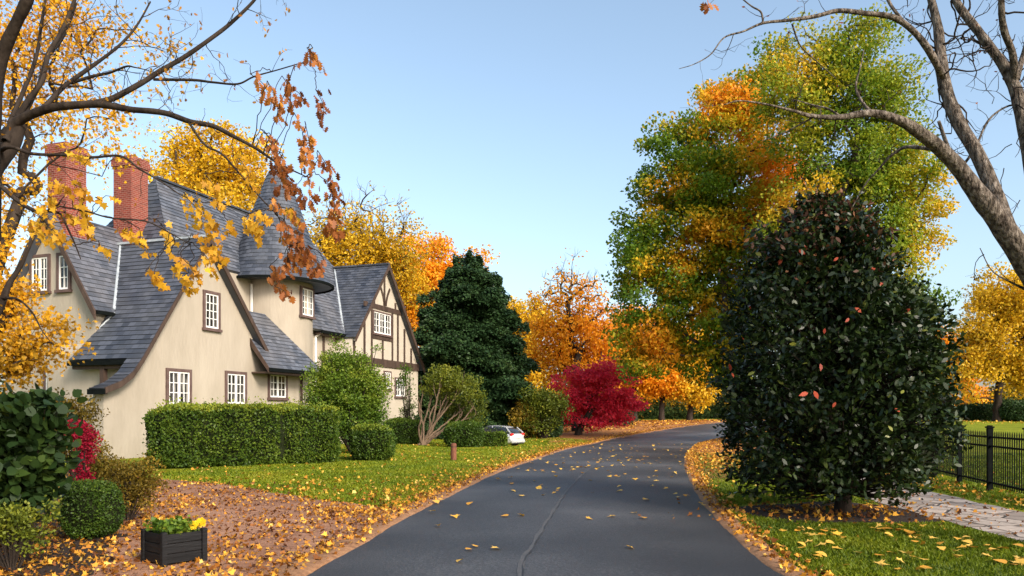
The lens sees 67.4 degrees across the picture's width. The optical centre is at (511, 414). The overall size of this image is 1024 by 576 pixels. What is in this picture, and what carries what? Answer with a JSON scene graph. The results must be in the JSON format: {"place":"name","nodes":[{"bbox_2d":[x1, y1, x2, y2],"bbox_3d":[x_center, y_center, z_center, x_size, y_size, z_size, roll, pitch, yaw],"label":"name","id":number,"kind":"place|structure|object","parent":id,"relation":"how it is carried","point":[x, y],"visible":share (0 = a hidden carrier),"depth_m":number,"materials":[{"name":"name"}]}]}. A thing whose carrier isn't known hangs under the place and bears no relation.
{"place":"outdoors","nodes":[
{"label":"outdoors","id":0,"kind":"place"},
{"bbox_2d":[87,480,392,575],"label":"leaf-covered mulch bed","id":1,"kind":"structure","parent":0,"point":[291,543],"depth_m":11.41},
{"bbox_2d":[66,445,169,520],"bbox_3d":[-6.330,1.117,12.316,1.556,1.241,1.133,0,0,-24],"label":"shrub","id":2,"kind":"object","parent":1,"relation":"on","point":[136,491],"visible":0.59,"depth_m":12.23,"materials":[{"name":"brown plant"}]},
{"bbox_2d":[141,527,206,566],"bbox_3d":[-3.904,1.508,8.874,0.530,0.385,0.530,0,0,40],"label":"planter box","id":3,"kind":"object","parent":1,"relation":"on","point":[162,548],"visible":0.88,"depth_m":8.71,"materials":[{"name":"black wood"}]},
{"bbox_2d":[142,514,199,534],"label":"garden plant","id":4,"kind":"object","parent":3,"relation":"in","point":[178,524],"visible":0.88,"depth_m":8.78,"materials":[{"name":"green plant"}]},
{"bbox_2d":[188,521,197,529],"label":"flower","id":5,"kind":"object","parent":3,"relation":"on","point":[195,526],"visible":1,"depth_m":8.82,"materials":[{"name":"yellow plant"}]},
{"bbox_2d":[194,518,203,530],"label":"flower","id":6,"kind":"object","parent":3,"relation":"on","point":[199,521],"visible":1,"depth_m":8.87,"materials":[{"name":"yellow plant"}]},
{"bbox_2d":[200,517,205,527],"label":"flower","id":7,"kind":"object","parent":3,"relation":"on","point":[203,520],"visible":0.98,"depth_m":8.93,"materials":[{"name":"yellow plant"}]},
{"bbox_2d":[0,0,348,340],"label":"oak tree","id":8,"kind":"object","parent":1,"relation":"on","point":[12,130],"visible":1,"depth_m":7.97,"materials":[{"name":"orange plant"}]},
{"bbox_2d":[0,478,393,575],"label":"leaf litter","id":9,"kind":"object","parent":1,"relation":"on","point":[216,565],"visible":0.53,"depth_m":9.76,"materials":[{"name":"plant"}]},
{"bbox_2d":[239,423,705,575],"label":"leaf litter","id":10,"kind":"object","parent":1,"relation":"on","point":[330,541],"visible":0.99,"depth_m":12.69,"materials":[{"name":"plant"}]},
{"bbox_2d":[145,435,593,508],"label":"grass","id":11,"kind":"structure","parent":0,"point":[369,469],"depth_m":22.25,"materials":[{"name":"green plant"}]},
{"bbox_2d":[0,0,1023,402],"label":"sky","id":12,"kind":"structure","parent":0,"point":[510,126],"materials":[{"name":"blue"}]},
{"bbox_2d":[64,418,1023,575],"bbox_3d":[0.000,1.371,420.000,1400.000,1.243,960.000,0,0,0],"label":"lawn","id":13,"kind":"structure","parent":0,"point":[1008,427],"depth_m":16.93,"materials":[{"name":"green plant"}]},
{"bbox_2d":[0,468,160,575],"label":"planting bed","id":14,"kind":"object","parent":13,"relation":"on","point":[54,568],"visible":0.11,"depth_m":9.13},
{"bbox_2d":[0,490,68,568],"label":"shrub","id":15,"kind":"object","parent":14,"relation":"on","point":[17,518],"visible":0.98,"depth_m":8.38,"materials":[{"name":"green plant"}]},
{"bbox_2d":[0,382,93,555],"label":"shrub","id":16,"kind":"object","parent":14,"relation":"on","point":[34,469],"visible":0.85,"depth_m":9.04,"materials":[{"name":"green plant"}]},
{"bbox_2d":[0,216,99,393],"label":"maple tree","id":17,"kind":"object","parent":14,"relation":"on","point":[26,358],"visible":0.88,"depth_m":15.40,"materials":[{"name":"yellow plant"}]},
{"bbox_2d":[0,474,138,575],"bbox_3d":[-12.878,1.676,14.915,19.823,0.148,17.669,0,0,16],"label":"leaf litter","id":18,"kind":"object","parent":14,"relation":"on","point":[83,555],"visible":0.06,"depth_m":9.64,"materials":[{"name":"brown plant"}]},
{"bbox_2d":[54,387,112,481],"bbox_3d":[-9.809,0.560,16.912,1.854,2.349,1.291,0,0,0],"label":"shrub","id":19,"kind":"object","parent":14,"relation":"on","point":[82,412],"visible":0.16,"depth_m":16.98,"materials":[{"name":"crimson red leaf"},{"name":"dark bark"}]},
{"bbox_2d":[66,419,103,483],"bbox_3d":[-6.502,0.886,11.605,0.635,1.690,0.408,0,0,-22],"label":"shrub","id":20,"kind":"object","parent":14,"relation":"on","point":[81,471],"visible":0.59,"depth_m":11.57,"materials":[{"name":"red plant"}]},
{"bbox_2d":[56,472,127,539],"bbox_3d":[-5.769,1.251,10.528,0.831,0.903,0.854,0,0,0],"label":"shrub","id":21,"kind":"object","parent":14,"relation":"on","point":[94,508],"visible":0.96,"depth_m":10.29,"materials":[{"name":"green plant"}]},
{"bbox_2d":[0,0,203,274],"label":"maple tree","id":22,"kind":"object","parent":14,"relation":"on","point":[16,210],"visible":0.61,"depth_m":19.48,"materials":[{"name":"yellow plant"}]},
{"bbox_2d":[123,116,284,210],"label":"maple tree","id":23,"kind":"object","parent":13,"relation":"on","point":[191,170],"visible":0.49,"depth_m":57.24,"materials":[{"name":"yellow plant"}]},
{"bbox_2d":[5,141,425,459],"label":"house","id":24,"kind":"structure","parent":13,"relation":"on","point":[238,330],"depth_m":34.66,"materials":[{"name":"paint"}]},
{"bbox_2d":[27,254,51,294],"bbox_3d":[-20.088,-5.955,32.676,1.260,1.690,0.190,0,0,19],"label":"window","id":25,"kind":"structure","parent":24,"relation":"in","point":[42,262],"depth_m":32.65,"materials":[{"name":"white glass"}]},
{"bbox_2d":[43,366,46,389],"bbox_3d":[-19.229,-1.255,32.412,1.360,1.550,0.135,0,0,19],"label":"window","id":26,"kind":"structure","parent":24,"relation":"in","point":[45,379],"depth_m":32.54,"materials":[{"name":"white glass"}]},
{"bbox_2d":[54,252,72,292],"bbox_3d":[-18.812,-5.955,32.240,0.880,1.690,0.190,0,0,19],"label":"window","id":27,"kind":"structure","parent":24,"relation":"in","point":[63,274],"depth_m":32.28,"materials":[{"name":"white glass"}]},
{"bbox_2d":[165,368,191,404],"bbox_3d":[-13.966,-1.155,32.162,0.135,1.510,1.440,0,0,19],"label":"window","id":28,"kind":"structure","parent":24,"relation":"in","point":[178,382],"depth_m":32.10,"materials":[{"name":"white glass"}]},
{"bbox_2d":[202,289,222,332],"bbox_3d":[-13.298,-4.565,34.015,0.190,1.770,1.180,0,0,19],"label":"window","id":29,"kind":"structure","parent":24,"relation":"in","point":[211,301],"depth_m":34.02,"materials":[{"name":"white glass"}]},
{"bbox_2d":[225,371,246,404],"bbox_3d":[-12.770,-1.175,35.547,0.190,1.630,1.580,0,0,19],"label":"window","id":30,"kind":"structure","parent":24,"relation":"in","point":[235,381],"depth_m":35.52,"materials":[{"name":"white glass"}]},
{"bbox_2d":[267,375,288,400],"bbox_3d":[-11.745,-1.405,38.526,0.190,1.390,1.660,0,0,19],"label":"window","id":31,"kind":"structure","parent":24,"relation":"in","point":[277,384],"depth_m":38.47,"materials":[{"name":"white glass"}]},
{"bbox_2d":[299,286,315,319],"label":"window","id":32,"kind":"structure","parent":24,"relation":"in","point":[302,288],"depth_m":41.18,"materials":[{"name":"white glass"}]},
{"bbox_2d":[373,310,392,337],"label":"window","id":33,"kind":"structure","parent":24,"relation":"in","point":[382,322],"depth_m":48.81,"materials":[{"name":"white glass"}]},
{"bbox_2d":[383,371,392,390],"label":"window","id":34,"kind":"structure","parent":24,"relation":"in","point":[385,372],"depth_m":49.58,"materials":[{"name":"white glass"}]},
{"bbox_2d":[394,377,406,398],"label":"window","id":35,"kind":"structure","parent":24,"relation":"in","point":[397,392],"depth_m":50.89,"materials":[{"name":"white glass"}]},
{"bbox_2d":[140,396,342,467],"bbox_3d":[-8.994,0.553,25.968,6.525,2.393,2.656,0,0,-33],"label":"hedge","id":36,"kind":"object","parent":13,"relation":"on","point":[187,435],"visible":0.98,"depth_m":25.00,"materials":[{"name":"green plant"}]},
{"bbox_2d":[218,479,423,501],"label":"leaf litter","id":37,"kind":"object","parent":13,"relation":"on","point":[299,485],"visible":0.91,"depth_m":16.94,"materials":[{"name":"orange plant"}]},
{"bbox_2d":[299,333,394,452],"bbox_3d":[-7.190,-0.866,32.989,3.859,5.230,3.420,0,0,33],"label":"shrub","id":38,"kind":"object","parent":13,"relation":"on","point":[342,376],"visible":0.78,"depth_m":32.51,"materials":[{"name":"green plant"}]},
{"bbox_2d":[346,419,396,460],"bbox_3d":[-5.132,0.940,28.318,1.886,1.607,1.922,0,0,0],"label":"shrub","id":39,"kind":"object","parent":13,"relation":"on","point":[372,441],"visible":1,"depth_m":27.77,"materials":[{"name":"green plant"}]},
{"bbox_2d":[159,437,589,505],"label":"leaf litter","id":40,"kind":"object","parent":13,"relation":"on","point":[303,488],"visible":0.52,"depth_m":20.03,"materials":[{"name":"plant"}]},
{"bbox_2d":[303,177,449,317],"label":"oak tree","id":41,"kind":"object","parent":13,"relation":"on","point":[364,247],"visible":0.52,"depth_m":64.59,"materials":[{"name":"yellow plant"}]},
{"bbox_2d":[382,416,421,443],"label":"hedge","id":42,"kind":"object","parent":13,"relation":"on","point":[406,431],"visible":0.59,"depth_m":43.89,"materials":[{"name":"green plant"}]},
{"bbox_2d":[393,362,419,418],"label":"shrub","id":43,"kind":"object","parent":13,"relation":"on","point":[406,410],"visible":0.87,"depth_m":45.93,"materials":[{"name":"green plant"}]},
{"bbox_2d":[376,229,499,346],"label":"maple tree","id":44,"kind":"object","parent":13,"relation":"on","point":[434,274],"visible":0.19,"depth_m":70.78,"materials":[{"name":"orange plant"}]},
{"bbox_2d":[407,363,492,444],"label":"tree","id":45,"kind":"object","parent":13,"relation":"on","point":[453,404],"visible":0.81,"depth_m":42.73,"materials":[{"name":"green plant"}]},
{"bbox_2d":[451,443,456,459],"bbox_3d":[-2.140,1.397,28.138,0.225,0.705,0.225,0,0,0],"label":"wooden bollard","id":46,"kind":"object","parent":13,"relation":"on","point":[453,451],"visible":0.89,"depth_m":28.05,"materials":[{"name":"brown wood"}]},
{"bbox_2d":[441,415,485,446],"bbox_3d":[-2.549,0.888,39.944,2.398,1.753,2.206,0,0,-6],"label":"shrub","id":47,"kind":"object","parent":13,"relation":"on","point":[466,433],"visible":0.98,"depth_m":39.26,"materials":[{"name":"green plant"}]},
{"bbox_2d":[413,248,543,438],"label":"conifer tree","id":48,"kind":"object","parent":13,"relation":"on","point":[469,322],"visible":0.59,"depth_m":54.40,"materials":[{"name":"green plant"}]},
{"bbox_2d":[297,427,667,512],"bbox_3d":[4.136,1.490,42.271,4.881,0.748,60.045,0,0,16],"label":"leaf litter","id":49,"kind":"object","parent":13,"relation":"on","point":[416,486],"visible":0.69,"depth_m":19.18,"materials":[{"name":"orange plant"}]},
{"bbox_2d":[481,426,510,446],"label":"hedge","id":50,"kind":"object","parent":13,"relation":"on","point":[499,438],"visible":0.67,"depth_m":40.56,"materials":[{"name":"green plant"}]},
{"bbox_2d":[484,425,524,445],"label":"car","id":51,"kind":"object","parent":13,"relation":"on","point":[516,436],"visible":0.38,"depth_m":46.21,"materials":[{"name":"silver metal"}]},
{"bbox_2d":[487,400,529,434],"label":"shrub","id":52,"kind":"object","parent":13,"relation":"on","point":[514,406],"visible":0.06,"depth_m":54.81,"materials":[{"name":"green plant"}]},
{"bbox_2d":[0,373,1022,418],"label":"woods","id":53,"kind":"object","parent":13,"relation":"on","point":[672,411],"visible":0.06,"depth_m":127.29,"materials":[{"name":"green plant"}]},
{"bbox_2d":[507,399,544,437],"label":"shrub","id":54,"kind":"object","parent":13,"relation":"on","point":[519,414],"visible":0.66,"depth_m":52.86,"materials":[{"name":"green plant"}]},
{"bbox_2d":[506,294,555,393],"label":"autumn tree","id":55,"kind":"object","parent":13,"relation":"on","point":[520,306],"visible":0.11,"depth_m":87.14,"materials":[{"name":"orange plant"}]},
{"bbox_2d":[544,415,564,437],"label":"shrub","id":56,"kind":"object","parent":13,"relation":"on","point":[557,432],"visible":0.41,"depth_m":53.24,"materials":[{"name":"green plant"}]},
{"bbox_2d":[522,248,627,431],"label":"orange tree","id":57,"kind":"object","parent":13,"relation":"on","point":[565,349],"visible":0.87,"depth_m":66.70,"materials":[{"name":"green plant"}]},
{"bbox_2d":[547,355,650,434],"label":"japanese maple","id":58,"kind":"object","parent":13,"relation":"on","point":[594,400],"visible":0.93,"depth_m":56.31,"materials":[{"name":"red plant"}]},
{"bbox_2d":[563,406,641,425],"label":"shrub","id":59,"kind":"object","parent":13,"relation":"on","point":[628,422],"visible":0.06,"depth_m":73.57,"materials":[{"name":"red plant"}]},
{"bbox_2d":[540,420,725,444],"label":"leaf covered verge","id":60,"kind":"structure","parent":13,"relation":"on","point":[588,435],"depth_m":62.88,"materials":[{"name":"orange plant"}]},
{"bbox_2d":[515,383,575,437],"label":"shrub","id":61,"kind":"object","parent":60,"relation":"on","point":[547,404],"visible":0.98,"depth_m":52.51,"materials":[{"name":"green plant"}]},
{"bbox_2d":[627,323,697,420],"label":"autumn tree","id":62,"kind":"object","parent":60,"relation":"on","point":[660,391],"visible":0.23,"depth_m":90.22,"materials":[{"name":"orange plant"}]},
{"bbox_2d":[657,322,723,419],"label":"autumn tree","id":63,"kind":"object","parent":60,"relation":"on","point":[695,395],"visible":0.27,"depth_m":90.53,"materials":[{"name":"orange plant"}]},
{"bbox_2d":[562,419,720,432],"bbox_3d":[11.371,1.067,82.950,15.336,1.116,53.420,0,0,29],"label":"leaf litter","id":64,"kind":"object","parent":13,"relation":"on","point":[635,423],"visible":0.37,"depth_m":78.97,"materials":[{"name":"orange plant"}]},
{"bbox_2d":[603,303,682,419],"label":"autumn tree","id":65,"kind":"object","parent":13,"relation":"on","point":[635,414],"visible":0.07,"depth_m":90.54,"materials":[{"name":"orange plant"}]},
{"bbox_2d":[601,31,826,396],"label":"maple tree","id":66,"kind":"object","parent":13,"relation":"on","point":[718,224],"visible":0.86,"depth_m":48.62,"materials":[{"name":"green plant"}]},
{"bbox_2d":[692,431,766,483],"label":"leaf covered verge","id":67,"kind":"structure","parent":13,"relation":"on","point":[719,452],"depth_m":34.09,"materials":[{"name":"orange plant"}]},
{"bbox_2d":[700,452,925,544],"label":"leaf litter","id":68,"kind":"object","parent":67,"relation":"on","point":[821,519],"visible":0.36,"depth_m":13.71,"materials":[{"name":"plant"}]},
{"bbox_2d":[684,438,839,575],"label":"leaf litter","id":69,"kind":"object","parent":13,"relation":"on","point":[689,455],"visible":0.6,"depth_m":11.74,"materials":[{"name":"plant"}]},
{"bbox_2d":[638,494,998,528],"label":"leaf litter","id":70,"kind":"object","parent":13,"relation":"on","point":[819,513],"visible":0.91,"depth_m":13.13,"materials":[{"name":"brown plant"}]},
{"bbox_2d":[644,419,1023,423],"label":"leaf litter","id":71,"kind":"object","parent":13,"relation":"on","point":[921,420],"visible":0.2,"depth_m":85.24,"materials":[{"name":"orange plant"}]},
{"bbox_2d":[728,501,944,523],"bbox_3d":[5.778,1.694,13.355,3.941,0.001,3.208,0,0,0],"label":"mulch bed","id":72,"kind":"object","parent":13,"relation":"on","point":[906,516],"visible":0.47,"depth_m":13.00,"materials":[{"name":"brown soil"}]},
{"bbox_2d":[705,184,976,512],"bbox_3d":[5.518,-1.122,13.378,4.352,5.754,4.466,0,0,0],"label":"magnolia tree","id":73,"kind":"object","parent":13,"relation":"on","point":[827,264],"visible":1,"depth_m":12.42,"materials":[{"name":"green plant"}]},
{"bbox_2d":[679,0,1023,291],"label":"bare tree","id":74,"kind":"object","parent":13,"relation":"on","point":[984,193],"visible":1,"depth_m":9.41,"materials":[{"name":"grey plant"}]},
{"bbox_2d":[743,2,961,329],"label":"maple tree","id":75,"kind":"object","parent":13,"relation":"on","point":[856,170],"visible":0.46,"depth_m":41.15,"materials":[{"name":"green plant"}]},
{"bbox_2d":[912,322,993,406],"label":"maple tree","id":76,"kind":"object","parent":13,"relation":"on","point":[973,379],"visible":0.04,"depth_m":99.10,"materials":[{"name":"orange plant"}]},
{"bbox_2d":[889,466,1023,505],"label":"leaf litter","id":77,"kind":"object","parent":13,"relation":"on","point":[965,490],"visible":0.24,"depth_m":16.63,"materials":[{"name":"plant"}]},
{"bbox_2d":[903,422,1023,493],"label":"iron fence","id":78,"kind":"object","parent":13,"relation":"on","point":[985,445],"visible":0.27,"depth_m":16.96,"materials":[{"name":"black metal"}]},
{"bbox_2d":[953,399,993,420],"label":"hedge","id":79,"kind":"object","parent":13,"relation":"on","point":[979,411],"visible":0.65,"depth_m":92.70,"materials":[{"name":"green plant"}]},
{"bbox_2d":[944,261,1023,420],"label":"maple tree","id":80,"kind":"object","parent":13,"relation":"on","point":[990,336],"visible":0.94,"depth_m":86.69,"materials":[{"name":"yellow plant"}]},
{"bbox_2d":[987,330,1023,400],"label":"maple tree","id":81,"kind":"object","parent":13,"relation":"on","point":[1015,394],"visible":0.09,"depth_m":103.90,"materials":[{"name":"orange plant"}]},
{"bbox_2d":[990,393,1023,421],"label":"hedge","id":82,"kind":"object","parent":13,"relation":"on","point":[1011,409],"visible":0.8,"depth_m":86.93,"materials":[{"name":"green plant"}]},
{"bbox_2d":[307,420,783,575],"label":"road","id":83,"kind":"structure","parent":0,"point":[573,540],"depth_m":11.31,"materials":[{"name":"grey asphalt"}]},
{"bbox_2d":[266,422,720,575],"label":"kerb","id":84,"kind":"structure","parent":83,"relation":"on","point":[310,567],"depth_m":10.79,"materials":[{"name":"beige concrete"}]},
{"bbox_2d":[517,436,693,575],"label":"road seam","id":85,"kind":"object","parent":83,"relation":"on","point":[521,561],"visible":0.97,"depth_m":10.91,"materials":[{"name":"grey asphalt"}]},
{"bbox_2d":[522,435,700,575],"bbox_3d":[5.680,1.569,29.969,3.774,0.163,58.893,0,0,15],"label":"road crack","id":86,"kind":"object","parent":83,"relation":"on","point":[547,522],"visible":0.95,"depth_m":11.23,"materials":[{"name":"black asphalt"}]},
{"bbox_2d":[684,438,810,575],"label":"kerb","id":87,"kind":"structure","parent":83,"relation":"on","point":[773,564],"depth_m":10.20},
{"bbox_2d":[694,452,1023,575],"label":"grass","id":88,"kind":"structure","parent":0,"point":[866,545],"depth_m":9.86,"materials":[{"name":"green plant"}]},
{"bbox_2d":[993,559,1006,562],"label":"fallen leaf","id":89,"kind":"object","parent":88,"relation":"on","point":[1002,560],"visible":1,"depth_m":8.64,"materials":[{"name":"yellow plant"}]},
{"bbox_2d":[1016,558,1023,565],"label":"fallen leaf","id":90,"kind":"object","parent":88,"relation":"on","point":[1021,561],"visible":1,"depth_m":8.63,"materials":[{"name":"yellow plant"}]},
{"bbox_2d":[861,478,1023,540],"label":"path","id":91,"kind":"structure","parent":0,"point":[1014,522],"depth_m":13.21,"materials":[{"name":"grey stone"}]},
{"bbox_2d":[878,490,1023,533],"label":"leaf litter","id":92,"kind":"object","parent":91,"relation":"on","point":[992,508],"visible":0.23,"depth_m":13.52,"materials":[{"name":"brown plant"}]},
{"bbox_2d":[870,453,1023,510],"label":"grass","id":93,"kind":"structure","parent":0,"point":[987,496],"depth_m":17.55,"materials":[{"name":"green plant"}]}
]}

